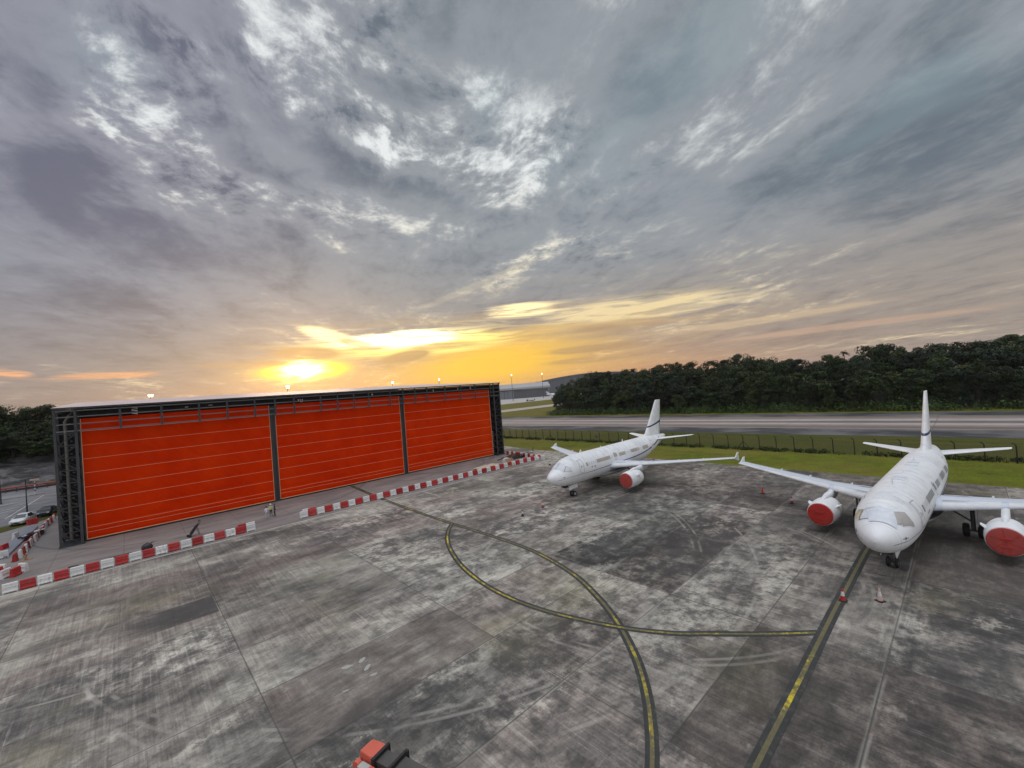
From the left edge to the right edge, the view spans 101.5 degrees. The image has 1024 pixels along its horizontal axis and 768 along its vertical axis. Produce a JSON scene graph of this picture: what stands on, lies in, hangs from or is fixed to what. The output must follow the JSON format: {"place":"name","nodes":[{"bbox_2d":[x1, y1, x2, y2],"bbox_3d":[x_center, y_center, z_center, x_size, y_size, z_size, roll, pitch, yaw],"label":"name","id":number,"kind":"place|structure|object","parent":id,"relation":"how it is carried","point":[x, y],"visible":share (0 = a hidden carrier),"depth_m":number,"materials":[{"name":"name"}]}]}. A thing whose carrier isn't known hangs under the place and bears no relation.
{"place":"outdoors","nodes":[
{"label":"outdoors","id":0,"kind":"place"},
{"bbox_2d":[0,449,58,487],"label":"hillside","id":1,"kind":"structure","parent":0,"point":[16,470],"depth_m":122.05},
{"bbox_2d":[0,406,15,435],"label":"broadleaf tree","id":2,"kind":"object","parent":1,"relation":"on","point":[3,412],"visible":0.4,"depth_m":132.41,"materials":[{"name":"green plant"}]},
{"bbox_2d":[0,434,29,459],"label":"broadleaf tree","id":3,"kind":"object","parent":1,"relation":"on","point":[15,438],"visible":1,"depth_m":123.07,"materials":[{"name":"green plant"}]},
{"bbox_2d":[3,411,27,430],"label":"broadleaf tree","id":4,"kind":"object","parent":1,"relation":"on","point":[12,416],"visible":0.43,"depth_m":133.78,"materials":[{"name":"green plant"}]},
{"bbox_2d":[12,429,35,453],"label":"broadleaf tree","id":5,"kind":"object","parent":1,"relation":"on","point":[22,432],"visible":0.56,"depth_m":127.78,"materials":[{"name":"green plant"}]},
{"bbox_2d":[0,444,57,460],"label":"bank scrub","id":6,"kind":"object","parent":1,"relation":"on","point":[5,454],"visible":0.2,"depth_m":126.59,"materials":[{"name":"green plant"}]},
{"bbox_2d":[17,405,48,432],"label":"broadleaf tree","id":7,"kind":"object","parent":1,"relation":"on","point":[24,410],"visible":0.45,"depth_m":135.57,"materials":[{"name":"green plant"}]},
{"bbox_2d":[23,421,52,436],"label":"broadleaf tree","id":8,"kind":"object","parent":1,"relation":"on","point":[31,425],"visible":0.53,"depth_m":132.06,"materials":[{"name":"green plant"}]},
{"bbox_2d":[28,441,53,455],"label":"broadleaf tree","id":9,"kind":"object","parent":1,"relation":"on","point":[41,449],"visible":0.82,"depth_m":126.28,"materials":[{"name":"green plant"}]},
{"bbox_2d":[22,404,66,422],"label":"broadleaf tree","id":10,"kind":"object","parent":1,"relation":"on","point":[48,415],"visible":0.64,"depth_m":137.15,"materials":[{"name":"green plant"}]},
{"bbox_2d":[353,739,427,767],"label":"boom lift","id":11,"kind":"object","parent":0,"point":[375,753],"visible":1,"depth_m":8.40,"materials":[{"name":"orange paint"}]},
{"bbox_2d":[0,362,1023,532],"bbox_3d":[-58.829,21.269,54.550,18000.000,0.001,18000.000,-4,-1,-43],"label":"ground","id":12,"kind":"structure","parent":0,"point":[988,473],"depth_m":81.76,"materials":[{"name":"green plant"}]},
{"bbox_2d":[0,484,60,527],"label":"car park","id":13,"kind":"structure","parent":12,"relation":"on","point":[49,497],"depth_m":88.96,"materials":[{"name":"asphalt"}]},
{"bbox_2d":[9,512,35,525],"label":"parked car","id":14,"kind":"object","parent":13,"relation":"on","point":[23,517],"visible":0.91,"depth_m":69.22,"materials":[{"name":"white paint"}]},
{"bbox_2d":[1,481,55,492],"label":"guard rail","id":15,"kind":"object","parent":13,"relation":"on","point":[18,488],"visible":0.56,"depth_m":106.56,"materials":[{"name":"metal"}]},
{"bbox_2d":[36,505,56,516],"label":"parked car","id":16,"kind":"object","parent":13,"relation":"on","point":[48,510],"visible":0.98,"depth_m":74.27,"materials":[{"name":"blue paint"}]},
{"bbox_2d":[0,454,548,595],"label":"forecourt","id":17,"kind":"structure","parent":12,"relation":"on","point":[46,554],"depth_m":59.71,"materials":[{"name":"concrete"}]},
{"bbox_2d":[2,581,18,594],"bbox_3d":[-48.813,19.799,40.737,0.440,0.920,1.080,-5,-1,42],"label":"road barrier","id":18,"kind":"object","parent":17,"relation":"on","point":[10,587],"visible":1,"depth_m":40.62,"materials":[{"name":"white plastic"}]},
{"bbox_2d":[0,526,37,558],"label":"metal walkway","id":19,"kind":"structure","parent":17,"relation":"on","point":[15,543],"depth_m":57.91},
{"bbox_2d":[20,577,36,589],"bbox_3d":[-47.967,19.746,41.490,1.080,0.920,0.440,-4,-1,-43],"label":"road barrier","id":20,"kind":"object","parent":17,"relation":"on","point":[28,582],"visible":1,"depth_m":41.39,"materials":[{"name":"red plastic"}]},
{"bbox_2d":[37,572,52,585],"bbox_3d":[-47.215,19.701,42.345,0.440,0.920,1.080,-5,-1,43],"label":"road barrier","id":21,"kind":"object","parent":17,"relation":"on","point":[45,578],"visible":1,"depth_m":42.23,"materials":[{"name":"white plastic"}]},
{"bbox_2d":[54,569,69,581],"bbox_3d":[-46.410,19.652,43.142,1.080,0.920,0.440,-4,-1,-44],"label":"road barrier","id":22,"kind":"object","parent":17,"relation":"on","point":[61,574],"visible":1,"depth_m":43.02,"materials":[{"name":"red plastic"}]},
{"bbox_2d":[70,565,84,576],"bbox_3d":[-45.612,19.603,43.947,0.440,0.920,1.080,-5,-1,44],"label":"road barrier","id":23,"kind":"object","parent":17,"relation":"on","point":[77,570],"visible":1,"depth_m":43.82,"materials":[{"name":"white plastic"}]},
{"bbox_2d":[86,561,99,572],"bbox_3d":[-44.814,19.555,44.752,1.080,0.920,0.440,-4,-1,-43],"label":"road barrier","id":24,"kind":"object","parent":17,"relation":"on","point":[92,566],"visible":1,"depth_m":44.63,"materials":[{"name":"red plastic"}]},
{"bbox_2d":[101,557,114,569],"bbox_3d":[-44.011,19.506,45.552,1.080,0.920,0.440,-4,-1,-45],"label":"road barrier","id":25,"kind":"object","parent":17,"relation":"on","point":[109,562],"visible":1,"depth_m":45.44,"materials":[{"name":"white plastic"}]},
{"bbox_2d":[115,554,128,565],"bbox_3d":[-43.233,19.459,46.378,0.440,0.920,1.080,-5,-1,42],"label":"road barrier","id":26,"kind":"object","parent":17,"relation":"on","point":[121,559],"visible":1,"depth_m":46.24,"materials":[{"name":"red plastic"}]},
{"bbox_2d":[51,382,504,548],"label":"aircraft hangar","id":27,"kind":"structure","parent":17,"relation":"on","point":[125,466],"depth_m":69.22,"materials":[{"name":"metal"}]},
{"bbox_2d":[80,405,274,540],"bbox_3d":[-49.452,12.409,64.050,22.650,16.498,0.239,-4,-1,-43],"label":"fabric door","id":28,"kind":"structure","parent":27,"relation":"in","point":[136,478],"depth_m":62.64,"materials":[{"name":"orange fabric"}]},
{"bbox_2d":[275,396,404,499],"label":"fabric door","id":29,"kind":"structure","parent":27,"relation":"in","point":[325,450],"depth_m":78.97,"materials":[{"name":"orange fabric"}]},
{"bbox_2d":[404,390,493,472],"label":"fabric door","id":30,"kind":"structure","parent":27,"relation":"in","point":[440,433],"depth_m":95.77,"materials":[{"name":"orange fabric"}]},
{"bbox_2d":[0,446,1023,767],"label":"apron","id":31,"kind":"object","parent":12,"relation":"on","point":[240,652],"visible":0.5,"depth_m":26.75,"materials":[{"name":"concrete"}]},
{"bbox_2d":[0,459,549,596],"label":"kerb line","id":32,"kind":"object","parent":31,"relation":"on","point":[243,535],"visible":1,"depth_m":52.52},
{"bbox_2d":[352,486,654,767],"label":"taxi line","id":33,"kind":"object","parent":31,"relation":"on","point":[652,751],"visible":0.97,"depth_m":23.83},
{"bbox_2d":[353,487,659,767],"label":"taxi line border","id":34,"kind":"object","parent":31,"relation":"on","point":[647,737],"visible":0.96,"depth_m":23.67,"materials":[{"name":"black paint"}]},
{"bbox_2d":[445,523,816,636],"bbox_3d":[2.529,16.220,35.627,9.378,0.001,37.574,-4,-1,-43],"label":"taxi line border","id":35,"kind":"object","parent":31,"relation":"on","point":[467,573],"visible":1,"depth_m":27.08,"materials":[{"name":"black paint"}]},
{"bbox_2d":[447,524,815,634],"bbox_3d":[2.548,16.215,35.644,9.049,0.001,37.316,-4,-1,-43],"label":"taxi line","id":36,"kind":"object","parent":31,"relation":"on","point":[462,566],"visible":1,"depth_m":27.26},
{"bbox_2d":[547,399,738,495],"bbox_3d":[18.797,9.500,70.282,27.726,12.020,27.996,-4,-1,2],"label":"parked airliner","id":37,"kind":"object","parent":31,"relation":"on","point":[571,470],"visible":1,"depth_m":62.55,"materials":[{"name":"white paint"}]},
{"bbox_2d":[744,545,871,767],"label":"taxi line border","id":38,"kind":"object","parent":31,"relation":"on","point":[778,734],"visible":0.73,"depth_m":21.40,"materials":[{"name":"black paint"}]},
{"bbox_2d":[752,547,868,767],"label":"taxi line","id":39,"kind":"object","parent":38,"relation":"on","point":[766,745],"visible":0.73,"depth_m":21.31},
{"bbox_2d":[738,390,1023,570],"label":"parked airliner","id":40,"kind":"object","parent":31,"relation":"on","point":[902,503],"visible":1,"depth_m":34.42,"materials":[{"name":"white paint"}]},
{"bbox_2d":[909,500,924,526],"bbox_3d":[30.204,9.655,31.185,0.971,1.798,0.685,-4,-1,-40],"label":"cabin door","id":41,"kind":"structure","parent":40,"relation":"in","point":[912,502],"depth_m":31.10,"materials":[{"name":"white paint"}]},
{"bbox_2d":[500,393,600,404],"bbox_3d":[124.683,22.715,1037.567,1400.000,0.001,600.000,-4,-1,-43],"label":"apron","id":42,"kind":"object","parent":12,"relation":"on","point":[511,401],"depth_m":647.45,"materials":[{"name":"concrete"}]},
{"bbox_2d":[499,382,549,399],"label":"hangar","id":43,"kind":"structure","parent":42,"relation":"on","point":[529,390],"depth_m":799.93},
{"bbox_2d":[502,411,1023,438],"bbox_3d":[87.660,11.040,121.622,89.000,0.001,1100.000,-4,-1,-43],"label":"runway","id":44,"kind":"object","parent":12,"relation":"on","point":[988,424],"visible":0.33,"depth_m":119.32,"materials":[{"name":"asphalt"}]},
{"bbox_2d":[503,429,1023,462],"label":"perimeter fence","id":45,"kind":"object","parent":12,"relation":"on","point":[831,442],"visible":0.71,"depth_m":82.14,"materials":[{"name":"metal"}]},
{"bbox_2d":[504,436,1023,463],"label":"weeds","id":46,"kind":"object","parent":12,"relation":"on","point":[800,450],"visible":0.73,"depth_m":80.74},
{"bbox_2d":[0,0,1023,413],"label":"sky","id":47,"kind":"structure","parent":0,"point":[198,197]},
{"bbox_2d":[540,371,635,392],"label":"hill","id":48,"kind":"structure","parent":0,"point":[556,382],"depth_m":930.34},
{"bbox_2d":[546,366,1023,412],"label":"wooded hill","id":49,"kind":"structure","parent":0,"point":[775,399],"depth_m":154.87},
{"bbox_2d":[586,376,599,394],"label":"broadleaf tree","id":50,"kind":"object","parent":49,"relation":"on","point":[593,381],"visible":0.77,"depth_m":239.60,"materials":[{"name":"green plant"}]},
{"bbox_2d":[606,380,620,410],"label":"broadleaf tree","id":51,"kind":"object","parent":49,"relation":"on","point":[610,387],"visible":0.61,"depth_m":222.60,"materials":[{"name":"green plant"}]},
{"bbox_2d":[612,382,629,409],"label":"broadleaf tree","id":52,"kind":"object","parent":49,"relation":"on","point":[619,384],"visible":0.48,"depth_m":216.94,"materials":[{"name":"green plant"}]},
{"bbox_2d":[625,387,647,412],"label":"broadleaf tree","id":53,"kind":"object","parent":49,"relation":"on","point":[641,394],"visible":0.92,"depth_m":203.61,"materials":[{"name":"green plant"}]},
{"bbox_2d":[634,372,652,402],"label":"broadleaf tree","id":54,"kind":"object","parent":49,"relation":"on","point":[644,375],"visible":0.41,"depth_m":214.77,"materials":[{"name":"green plant"}]},
{"bbox_2d":[636,378,657,411],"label":"broadleaf tree","id":55,"kind":"object","parent":49,"relation":"on","point":[648,381],"visible":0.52,"depth_m":207.65,"materials":[{"name":"green plant"}]},
{"bbox_2d":[646,388,665,409],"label":"broadleaf tree","id":56,"kind":"object","parent":49,"relation":"on","point":[660,395],"visible":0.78,"depth_m":198.19,"materials":[{"name":"green plant"}]},
{"bbox_2d":[651,377,670,406],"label":"broadleaf tree","id":57,"kind":"object","parent":49,"relation":"on","point":[657,383],"visible":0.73,"depth_m":201.91,"materials":[{"name":"green plant"}]},
{"bbox_2d":[662,372,684,403],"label":"broadleaf tree","id":58,"kind":"object","parent":49,"relation":"on","point":[674,379],"visible":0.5,"depth_m":203.83,"materials":[{"name":"green plant"}]},
{"bbox_2d":[675,362,693,391],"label":"broadleaf tree","id":59,"kind":"object","parent":49,"relation":"on","point":[686,366],"visible":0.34,"depth_m":212.74,"materials":[{"name":"green plant"}]},
{"bbox_2d":[680,386,702,409],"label":"broadleaf tree","id":60,"kind":"object","parent":49,"relation":"on","point":[685,394],"visible":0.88,"depth_m":185.44,"materials":[{"name":"green plant"}]},
{"bbox_2d":[685,381,702,406],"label":"broadleaf tree","id":61,"kind":"object","parent":49,"relation":"on","point":[692,390],"visible":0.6,"depth_m":187.80,"materials":[{"name":"green plant"}]},
{"bbox_2d":[685,372,704,401],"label":"broadleaf tree","id":62,"kind":"object","parent":49,"relation":"on","point":[694,375],"visible":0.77,"depth_m":194.65,"materials":[{"name":"green plant"}]},
{"bbox_2d":[702,368,722,401],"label":"broadleaf tree","id":63,"kind":"object","parent":49,"relation":"on","point":[707,374],"visible":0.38,"depth_m":188.81,"materials":[{"name":"green plant"}]},
{"bbox_2d":[718,390,736,410],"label":"broadleaf tree","id":64,"kind":"object","parent":49,"relation":"on","point":[727,397],"visible":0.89,"depth_m":173.62,"materials":[{"name":"green plant"}]},
{"bbox_2d":[718,364,736,396],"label":"broadleaf tree","id":65,"kind":"object","parent":49,"relation":"on","point":[727,369],"visible":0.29,"depth_m":191.49,"materials":[{"name":"green plant"}]},
{"bbox_2d":[716,368,742,403],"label":"broadleaf tree","id":66,"kind":"object","parent":49,"relation":"on","point":[733,371],"visible":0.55,"depth_m":182.30,"materials":[{"name":"green plant"}]},
{"bbox_2d":[726,353,755,365],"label":"broadleaf tree","id":67,"kind":"object","parent":49,"relation":"on","point":[736,358],"visible":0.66,"depth_m":201.79,"materials":[{"name":"green plant"}]},
{"bbox_2d":[737,371,769,409],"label":"broadleaf tree","id":68,"kind":"object","parent":49,"relation":"on","point":[749,378],"visible":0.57,"depth_m":171.87,"materials":[{"name":"green plant"}]},
{"bbox_2d":[744,359,764,404],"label":"broadleaf tree","id":69,"kind":"object","parent":49,"relation":"on","point":[751,361],"visible":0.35,"depth_m":178.51,"materials":[{"name":"green plant"}]},
{"bbox_2d":[744,357,773,401],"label":"broadleaf tree","id":70,"kind":"object","parent":49,"relation":"on","point":[762,366],"visible":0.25,"depth_m":179.25,"materials":[{"name":"green plant"}]},
{"bbox_2d":[766,361,790,405],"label":"broadleaf tree","id":71,"kind":"object","parent":49,"relation":"on","point":[782,366],"visible":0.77,"depth_m":169.96,"materials":[{"name":"green plant"}]},
{"bbox_2d":[545,396,1023,414],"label":"scrub","id":72,"kind":"object","parent":49,"relation":"on","point":[898,406],"visible":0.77,"depth_m":152.01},
{"bbox_2d":[777,372,806,406],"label":"broadleaf tree","id":73,"kind":"object","parent":49,"relation":"on","point":[793,379],"visible":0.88,"depth_m":162.80,"materials":[{"name":"green plant"}]},
{"bbox_2d":[786,359,815,400],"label":"broadleaf tree","id":74,"kind":"object","parent":49,"relation":"on","point":[793,364],"visible":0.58,"depth_m":168.10,"materials":[{"name":"green plant"}]},
{"bbox_2d":[797,379,828,409],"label":"broadleaf tree","id":75,"kind":"object","parent":49,"relation":"on","point":[815,390],"visible":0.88,"depth_m":153.41,"materials":[{"name":"green plant"}]},
{"bbox_2d":[801,364,834,401],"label":"broadleaf tree","id":76,"kind":"object","parent":49,"relation":"on","point":[817,368],"visible":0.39,"depth_m":158.75,"materials":[{"name":"green plant"}]},
{"bbox_2d":[803,371,838,407],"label":"broadleaf tree","id":77,"kind":"object","parent":49,"relation":"on","point":[813,373],"visible":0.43,"depth_m":156.54,"materials":[{"name":"green plant"}]},
{"bbox_2d":[815,380,836,410],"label":"broadleaf tree","id":78,"kind":"object","parent":49,"relation":"on","point":[828,399],"visible":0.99,"depth_m":147.91,"materials":[{"name":"green plant"}]},
{"bbox_2d":[818,372,843,407],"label":"broadleaf tree","id":79,"kind":"object","parent":49,"relation":"on","point":[836,385],"visible":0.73,"depth_m":153.39,"materials":[{"name":"green plant"}]},
{"bbox_2d":[815,354,846,380],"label":"broadleaf tree","id":80,"kind":"object","parent":49,"relation":"on","point":[831,361],"visible":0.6,"depth_m":160.75,"materials":[{"name":"green plant"}]},
{"bbox_2d":[822,363,851,397],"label":"broadleaf tree","id":81,"kind":"object","parent":49,"relation":"on","point":[840,368],"visible":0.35,"depth_m":157.53,"materials":[{"name":"green plant"}]},
{"bbox_2d":[843,375,868,409],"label":"broadleaf tree","id":82,"kind":"object","parent":49,"relation":"on","point":[855,401],"visible":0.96,"depth_m":141.54,"materials":[{"name":"green plant"}]},
{"bbox_2d":[840,357,880,392],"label":"broadleaf tree","id":83,"kind":"object","parent":49,"relation":"on","point":[853,363],"visible":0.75,"depth_m":150.24,"materials":[{"name":"green plant"}]},
{"bbox_2d":[841,369,881,406],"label":"broadleaf tree","id":84,"kind":"object","parent":49,"relation":"on","point":[865,373],"visible":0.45,"depth_m":144.53,"materials":[{"name":"green plant"}]},
{"bbox_2d":[854,343,891,396],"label":"broadleaf tree","id":85,"kind":"object","parent":49,"relation":"on","point":[870,350],"visible":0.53,"depth_m":151.24,"materials":[{"name":"green plant"}]},
{"bbox_2d":[870,343,898,375],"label":"broadleaf tree","id":86,"kind":"object","parent":49,"relation":"on","point":[885,355],"visible":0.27,"depth_m":157.48,"materials":[{"name":"green plant"}]},
{"bbox_2d":[880,371,905,407],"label":"broadleaf tree","id":87,"kind":"object","parent":49,"relation":"on","point":[890,378],"visible":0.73,"depth_m":140.40,"materials":[{"name":"green plant"}]},
{"bbox_2d":[888,346,918,389],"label":"broadleaf tree","id":88,"kind":"object","parent":49,"relation":"on","point":[903,351],"visible":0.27,"depth_m":146.40,"materials":[{"name":"green plant"}]},
{"bbox_2d":[893,376,923,408],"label":"broadleaf tree","id":89,"kind":"object","parent":49,"relation":"on","point":[911,387],"visible":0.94,"depth_m":133.88,"materials":[{"name":"green plant"}]},
{"bbox_2d":[887,350,935,397],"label":"broadleaf tree","id":90,"kind":"object","parent":49,"relation":"on","point":[906,362],"visible":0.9,"depth_m":142.18,"materials":[{"name":"green plant"}]},
{"bbox_2d":[894,368,936,407],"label":"broadleaf tree","id":91,"kind":"object","parent":49,"relation":"on","point":[912,372],"visible":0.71,"depth_m":134.84,"materials":[{"name":"green plant"}]},
{"bbox_2d":[913,350,949,392],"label":"broadleaf tree","id":92,"kind":"object","parent":49,"relation":"on","point":[933,353],"visible":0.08,"depth_m":143.71,"materials":[{"name":"green plant"}]},
{"bbox_2d":[924,352,959,395],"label":"broadleaf tree","id":93,"kind":"object","parent":49,"relation":"on","point":[941,359],"visible":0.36,"depth_m":135.71,"materials":[{"name":"green plant"}]},
{"bbox_2d":[923,343,963,368],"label":"broadleaf tree","id":94,"kind":"object","parent":49,"relation":"on","point":[939,346],"visible":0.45,"depth_m":145.01,"materials":[{"name":"green plant"}]},
{"bbox_2d":[930,381,962,407],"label":"broadleaf tree","id":95,"kind":"object","parent":49,"relation":"on","point":[939,391],"visible":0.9,"depth_m":128.85,"materials":[{"name":"green plant"}]},
{"bbox_2d":[924,361,973,405],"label":"broadleaf tree","id":96,"kind":"object","parent":49,"relation":"on","point":[942,377],"visible":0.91,"depth_m":129.23,"materials":[{"name":"green plant"}]},
{"bbox_2d":[931,351,974,387],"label":"broadleaf tree","id":97,"kind":"object","parent":49,"relation":"on","point":[958,355],"visible":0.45,"depth_m":138.98,"materials":[{"name":"green plant"}]},
{"bbox_2d":[949,340,987,365],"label":"broadleaf tree","id":98,"kind":"object","parent":49,"relation":"on","point":[968,346],"visible":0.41,"depth_m":139.82,"materials":[{"name":"green plant"}]},
{"bbox_2d":[957,358,992,402],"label":"broadleaf tree","id":99,"kind":"object","parent":49,"relation":"on","point":[972,367],"visible":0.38,"depth_m":129.74,"materials":[{"name":"green plant"}]},
{"bbox_2d":[961,339,1008,392],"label":"broadleaf tree","id":100,"kind":"object","parent":49,"relation":"on","point":[978,350],"visible":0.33,"depth_m":133.70,"materials":[{"name":"green plant"}]},
{"bbox_2d":[978,365,1020,406],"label":"broadleaf tree","id":101,"kind":"object","parent":49,"relation":"on","point":[1005,374],"visible":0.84,"depth_m":122.46,"materials":[{"name":"green plant"}]},
{"bbox_2d":[976,348,1023,398],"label":"broadleaf tree","id":102,"kind":"object","parent":49,"relation":"on","point":[998,356],"visible":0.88,"depth_m":125.65,"materials":[{"name":"green plant"}]},
{"bbox_2d":[985,334,1023,383],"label":"broadleaf tree","id":103,"kind":"object","parent":49,"relation":"on","point":[1013,337],"visible":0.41,"depth_m":134.48,"materials":[{"name":"green plant"}]},
{"bbox_2d":[988,343,1023,387],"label":"broadleaf tree","id":104,"kind":"object","parent":49,"relation":"on","point":[1018,348],"visible":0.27,"depth_m":127.86,"materials":[{"name":"green plant"}]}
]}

